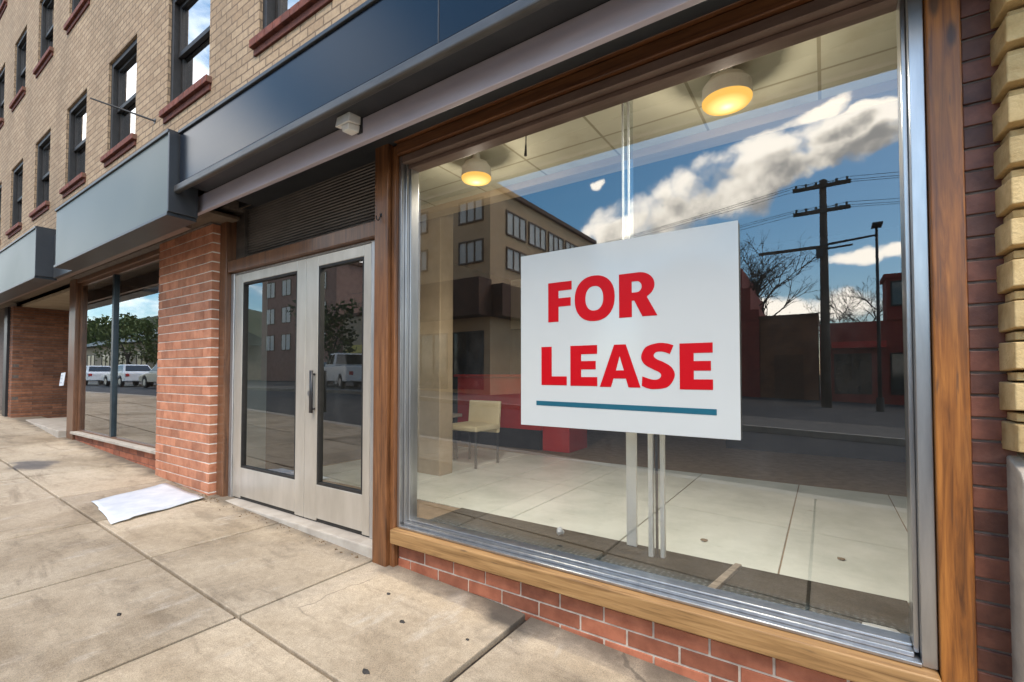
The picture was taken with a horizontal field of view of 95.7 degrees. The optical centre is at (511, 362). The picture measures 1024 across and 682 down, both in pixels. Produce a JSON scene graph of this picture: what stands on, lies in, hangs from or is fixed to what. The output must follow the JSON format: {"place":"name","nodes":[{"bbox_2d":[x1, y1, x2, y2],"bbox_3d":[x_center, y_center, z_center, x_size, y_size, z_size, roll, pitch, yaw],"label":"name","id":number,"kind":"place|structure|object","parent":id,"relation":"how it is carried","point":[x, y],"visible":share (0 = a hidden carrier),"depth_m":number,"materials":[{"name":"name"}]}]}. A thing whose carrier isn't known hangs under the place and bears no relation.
{"place":"outdoors","nodes":[
{"label":"outdoors","id":0,"kind":"place"},
{"bbox_2d":[100,426,156,443],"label":"side shop floor","id":1,"kind":"structure","parent":0,"point":[147,434],"depth_m":6.82,"materials":[{"name":"beige tile"}]},
{"bbox_2d":[0,410,697,681],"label":"sidewalk","id":2,"kind":"structure","parent":0,"point":[179,588],"depth_m":2.45,"materials":[{"name":"concrete"}]},
{"bbox_2d":[91,483,204,523],"bbox_3d":[-3.252,1.221,4.095,1.008,0.045,0.729,-1,-2,34],"label":"paper sheet","id":3,"kind":"object","parent":2,"relation":"on","point":[121,507],"visible":1,"depth_m":4.06,"materials":[{"name":"white paper"}]},
{"bbox_2d":[198,494,357,557],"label":"leaf litter","id":4,"kind":"object","parent":2,"relation":"on","point":[266,522],"visible":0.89,"depth_m":3.79,"materials":[{"name":"brown plant"}]},
{"bbox_2d":[362,668,369,673],"bbox_3d":[-0.614,1.301,1.948,0.051,0.008,0.028,-1,-2,34],"label":"gum spot","id":5,"kind":"object","parent":2,"relation":"on","point":[365,671],"visible":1,"depth_m":1.94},
{"bbox_2d":[234,617,526,681],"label":"sidewalk bed","id":6,"kind":"object","parent":2,"relation":"in","point":[478,659],"depth_m":2.15,"materials":[{"name":"grey concrete"}]},
{"bbox_2d":[286,429,908,603],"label":"shop floor","id":7,"kind":"structure","parent":0,"point":[710,456],"depth_m":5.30,"materials":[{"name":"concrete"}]},
{"bbox_2d":[246,281,267,468],"bbox_3d":[-2.599,-0.124,4.641,0.095,2.770,0.240,-1,-2,34],"label":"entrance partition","id":8,"kind":"object","parent":7,"relation":"on","point":[257,379],"visible":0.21,"depth_m":4.63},
{"bbox_2d":[417,214,452,475],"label":"pillar","id":9,"kind":"structure","parent":7,"relation":"on","point":[435,352],"depth_m":4.74,"materials":[{"name":"beige paint"}]},
{"bbox_2d":[453,413,461,458],"bbox_3d":[-1.143,0.890,5.544,0.880,0.550,0.650,-1,-2,34],"label":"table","id":10,"kind":"object","parent":7,"relation":"on","point":[455,437],"visible":0.2,"depth_m":5.54,"materials":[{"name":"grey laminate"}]},
{"bbox_2d":[453,400,500,468],"bbox_3d":[-0.440,0.803,5.274,0.470,0.710,0.484,-1,-2,34],"label":"chair","id":11,"kind":"object","parent":7,"relation":"on","point":[484,416],"visible":0.84,"depth_m":5.34,"materials":[{"name":"beige plastic"}]},
{"bbox_2d":[510,329,520,373],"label":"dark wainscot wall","id":12,"kind":"structure","parent":7,"relation":"on","point":[515,351],"depth_m":8.45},
{"bbox_2d":[454,374,586,452],"bbox_3d":[0.096,0.686,6.735,1.890,1.020,0.700,-1,-2,34],"label":"counter","id":13,"kind":"object","parent":7,"relation":"on","point":[505,389],"visible":0.46,"depth_m":6.47,"materials":[{"name":"red laminate"}]},
{"bbox_2d":[430,508,909,635],"bbox_3d":[0.552,1.081,2.579,2.580,0.011,0.490,-1,-2,34],"label":"floor mat","id":14,"kind":"object","parent":7,"relation":"on","point":[854,606],"visible":0.57,"depth_m":2.36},
{"bbox_2d":[557,527,563,534],"bbox_3d":[0.304,1.058,2.904,0.049,0.053,0.046,0,-2,9],"label":"paper ball","id":15,"kind":"object","parent":14,"relation":"on","point":[560,530],"visible":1,"depth_m":2.89,"materials":[{"name":"white paper"}]},
{"bbox_2d":[626,432,665,557],"bbox_3d":[0.754,0.564,2.651,0.265,1.028,0.107,-1,-2,43],"label":"sign stand","id":16,"kind":"object","parent":14,"relation":"on","point":[631,488],"visible":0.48,"depth_m":2.57,"materials":[{"name":"white paint"}]},
{"bbox_2d":[708,563,741,589],"bbox_3d":[1.046,1.059,2.280,0.040,0.018,0.406,-1,-2,43],"label":"wood offcut","id":17,"kind":"object","parent":14,"relation":"on","point":[719,582],"visible":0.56,"depth_m":2.27,"materials":[{"name":"beige wood"}]},
{"bbox_2d":[862,622,900,633],"bbox_3d":[1.402,1.034,1.773,0.142,0.040,0.128,1,-2,-34],"label":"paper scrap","id":18,"kind":"object","parent":14,"relation":"on","point":[880,627],"visible":0.24,"depth_m":1.79,"materials":[{"name":"white paper"}]},
{"bbox_2d":[453,100,900,280],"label":"back ceiling","id":19,"kind":"structure","parent":0,"point":[834,175],"depth_m":4.59,"materials":[{"name":"white paint"}]},
{"bbox_2d":[726,226,905,462],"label":"partition wall","id":20,"kind":"structure","parent":0,"point":[821,350],"depth_m":5.81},
{"bbox_3d":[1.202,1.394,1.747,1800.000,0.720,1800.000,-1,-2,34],"label":"ground","id":21,"kind":"structure","parent":0,"visible":0},
{"bbox_2d":[0,0,1023,681],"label":"brick building","id":22,"kind":"structure","parent":21,"relation":"on","point":[306,208],"depth_m":2.69,"materials":[{"name":"beige brick"}]},
{"bbox_2d":[0,184,1,241],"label":"window","id":23,"kind":"structure","parent":22,"relation":"in","point":[1,184],"depth_m":11.02,"materials":[{"name":"black glass"}]},
{"bbox_2d":[0,67,4,128],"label":"window","id":24,"kind":"structure","parent":22,"relation":"in","point":[2,76],"depth_m":11.14,"materials":[{"name":"black glass"}]},
{"bbox_2d":[0,0,7,18],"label":"window","id":25,"kind":"structure","parent":22,"relation":"in","point":[3,3],"depth_m":10.73,"materials":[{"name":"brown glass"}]},
{"bbox_2d":[5,161,22,238],"bbox_3d":[-10.303,-3.397,9.692,1.196,1.480,0.205,-1,-2,34],"label":"window","id":26,"kind":"structure","parent":22,"relation":"in","point":[16,227],"depth_m":9.94,"materials":[{"name":"black glass"}]},
{"bbox_2d":[9,29,26,111],"bbox_3d":[-10.303,-6.156,9.765,1.196,1.480,0.205,-1,-2,34],"label":"window","id":27,"kind":"structure","parent":22,"relation":"in","point":[21,47],"depth_m":9.99,"materials":[{"name":"black glass"}]},
{"bbox_2d":[0,226,56,302],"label":"fascia sign","id":28,"kind":"object","parent":22,"relation":"attached to","point":[26,261],"visible":0.78,"depth_m":6.29,"materials":[{"name":"grey metal"}]},
{"bbox_2d":[29,131,50,220],"bbox_3d":[-8.612,-3.427,8.552,1.196,1.480,0.205,-1,-2,34],"label":"window","id":29,"kind":"structure","parent":22,"relation":"in","point":[43,160],"depth_m":8.79,"materials":[{"name":"black glass"}]},
{"bbox_2d":[33,0,53,78],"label":"window","id":30,"kind":"structure","parent":22,"relation":"in","point":[47,12],"depth_m":8.84,"materials":[{"name":"black glass"}]},
{"bbox_2d":[59,372,65,385],"bbox_3d":[-6.910,0.261,7.116,0.182,0.210,0.030,-1,-2,31],"label":"notice","id":31,"kind":"object","parent":22,"relation":"attached to","point":[62,379],"visible":1,"depth_m":7.11,"materials":[{"name":"white paper"}]},
{"bbox_2d":[59,92,86,198],"bbox_3d":[-6.921,-3.457,7.412,1.196,1.480,0.205,-1,-2,34],"label":"window","id":32,"kind":"structure","parent":22,"relation":"in","point":[77,114],"depth_m":7.61,"materials":[{"name":"black glass"}]},
{"bbox_2d":[63,0,89,34],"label":"window","id":33,"kind":"structure","parent":22,"relation":"in","point":[79,7],"depth_m":7.45,"materials":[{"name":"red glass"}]},
{"bbox_2d":[100,38,136,167],"bbox_3d":[-5.229,-3.487,6.271,1.196,1.480,0.205,-1,-2,34],"label":"window","id":34,"kind":"structure","parent":22,"relation":"in","point":[123,138],"depth_m":6.42,"materials":[{"name":"clear glass"}]},
{"bbox_2d":[77,256,159,447],"bbox_3d":[-5.156,-0.101,6.088,3.228,2.215,0.080,-1,-2,34],"label":"display window","id":35,"kind":"structure","parent":22,"relation":"in","point":[92,291],"depth_m":6.56,"materials":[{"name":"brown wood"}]},
{"bbox_2d":[90,97,155,123],"bbox_3d":[-4.553,-2.948,5.442,0.617,0.158,0.051,1,-2,-24],"label":"flag rod","id":36,"kind":"object","parent":22,"relation":"attached to","point":[154,120],"visible":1,"depth_m":5.44,"materials":[{"name":"black metal"}]},
{"bbox_2d":[54,128,198,270],"bbox_3d":[-3.866,-1.476,4.834,3.252,0.693,0.673,-1,-2,34],"label":"fascia sign","id":37,"kind":"object","parent":22,"relation":"attached to","point":[134,200],"visible":0.85,"depth_m":4.21,"materials":[{"name":"grey metal"}]},
{"bbox_2d":[105,263,159,288],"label":"side shop ceiling","id":38,"kind":"structure","parent":22,"relation":"attached to","point":[147,277],"depth_m":7.01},
{"bbox_2d":[159,0,211,123],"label":"window","id":39,"kind":"structure","parent":22,"relation":"in","point":[190,80],"depth_m":5.28,"materials":[{"name":"clear glass"}]},
{"bbox_2d":[232,259,306,517],"bbox_3d":[-2.121,0.210,4.050,1.148,2.076,0.050,-1,-2,34],"label":"entrance door","id":40,"kind":"structure","parent":22,"relation":"in","point":[284,492],"depth_m":4.01,"materials":[{"name":"paint"}]},
{"bbox_2d":[249,0,332,56],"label":"window","id":41,"kind":"structure","parent":22,"relation":"in","point":[280,17],"depth_m":4.02,"materials":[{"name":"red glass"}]},
{"bbox_2d":[304,243,371,536],"bbox_3d":[-1.325,0.195,3.489,0.788,2.076,0.090,-1,-2,34],"label":"entrance door","id":42,"kind":"structure","parent":22,"relation":"in","point":[339,506],"depth_m":3.57,"materials":[{"name":"paint"}]},
{"bbox_2d":[335,112,362,135],"bbox_3d":[-0.956,-1.389,2.714,0.136,0.101,0.091,-1,-2,34],"label":"security light","id":43,"kind":"object","parent":22,"relation":"attached to","point":[350,123],"visible":1,"depth_m":2.69,"materials":[{"name":"white paint"}]},
{"bbox_2d":[174,0,556,192],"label":"fascia sign","id":44,"kind":"object","parent":22,"relation":"attached to","point":[365,49],"visible":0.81,"depth_m":2.55,"materials":[{"name":"metal"}]},
{"bbox_2d":[265,261,510,472],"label":"party wall","id":45,"kind":"structure","parent":22,"relation":"in","point":[481,319],"depth_m":5.59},
{"bbox_2d":[521,220,740,439],"bbox_3d":[0.502,-0.129,2.247,1.090,0.925,0.007,-1,-2,34],"label":"lease sign","id":46,"kind":"object","parent":22,"relation":"attached to","point":[641,334],"visible":1,"depth_m":2.18,"materials":[{"name":"white plastic"}]},
{"bbox_2d":[419,11,897,209],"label":"shop ceiling","id":47,"kind":"structure","parent":22,"relation":"attached to","point":[853,57],"depth_m":2.87,"materials":[{"name":"tile"}]},
{"bbox_2d":[461,153,490,185],"bbox_3d":[-0.265,-1.436,3.438,0.222,0.209,0.222,-1,-2,34],"label":"ceiling lamp","id":48,"kind":"object","parent":47,"relation":"attached to","point":[476,170],"visible":0.99,"depth_m":3.36,"materials":[{"name":"glass"}]},
{"bbox_2d":[524,136,526,156],"bbox_3d":[0.090,-1.460,3.079,0.018,0.180,0.018,1,-2,-33],"label":"pull cord","id":49,"kind":"object","parent":47,"relation":"hanging from","point":[525,153],"visible":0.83,"depth_m":3.07,"materials":[{"name":"black metal"}]},
{"bbox_2d":[621,101,629,239],"bbox_3d":[0.603,-1.069,2.354,0.200,1.000,0.050,-1,-2,34],"label":"sign hanger","id":50,"kind":"object","parent":47,"relation":"hanging from","point":[628,137],"visible":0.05,"depth_m":2.35,"materials":[{"name":"white paint"}]},
{"bbox_2d":[419,78,897,221],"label":"ceiling beam","id":51,"kind":"structure","parent":47,"relation":"attached to","point":[863,98],"depth_m":3.19,"materials":[{"name":"paint"}]},
{"bbox_2d":[702,66,752,115],"bbox_3d":[1.142,-1.462,2.465,0.248,0.209,0.248,-1,-2,34],"label":"ceiling lamp","id":52,"kind":"object","parent":47,"relation":"attached to","point":[727,91],"visible":0.96,"depth_m":2.39,"materials":[{"name":"white paint"}]},
{"bbox_2d":[397,0,938,669],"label":"display window","id":53,"kind":"structure","parent":22,"relation":"in","point":[816,18],"depth_m":1.85,"materials":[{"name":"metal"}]}
]}

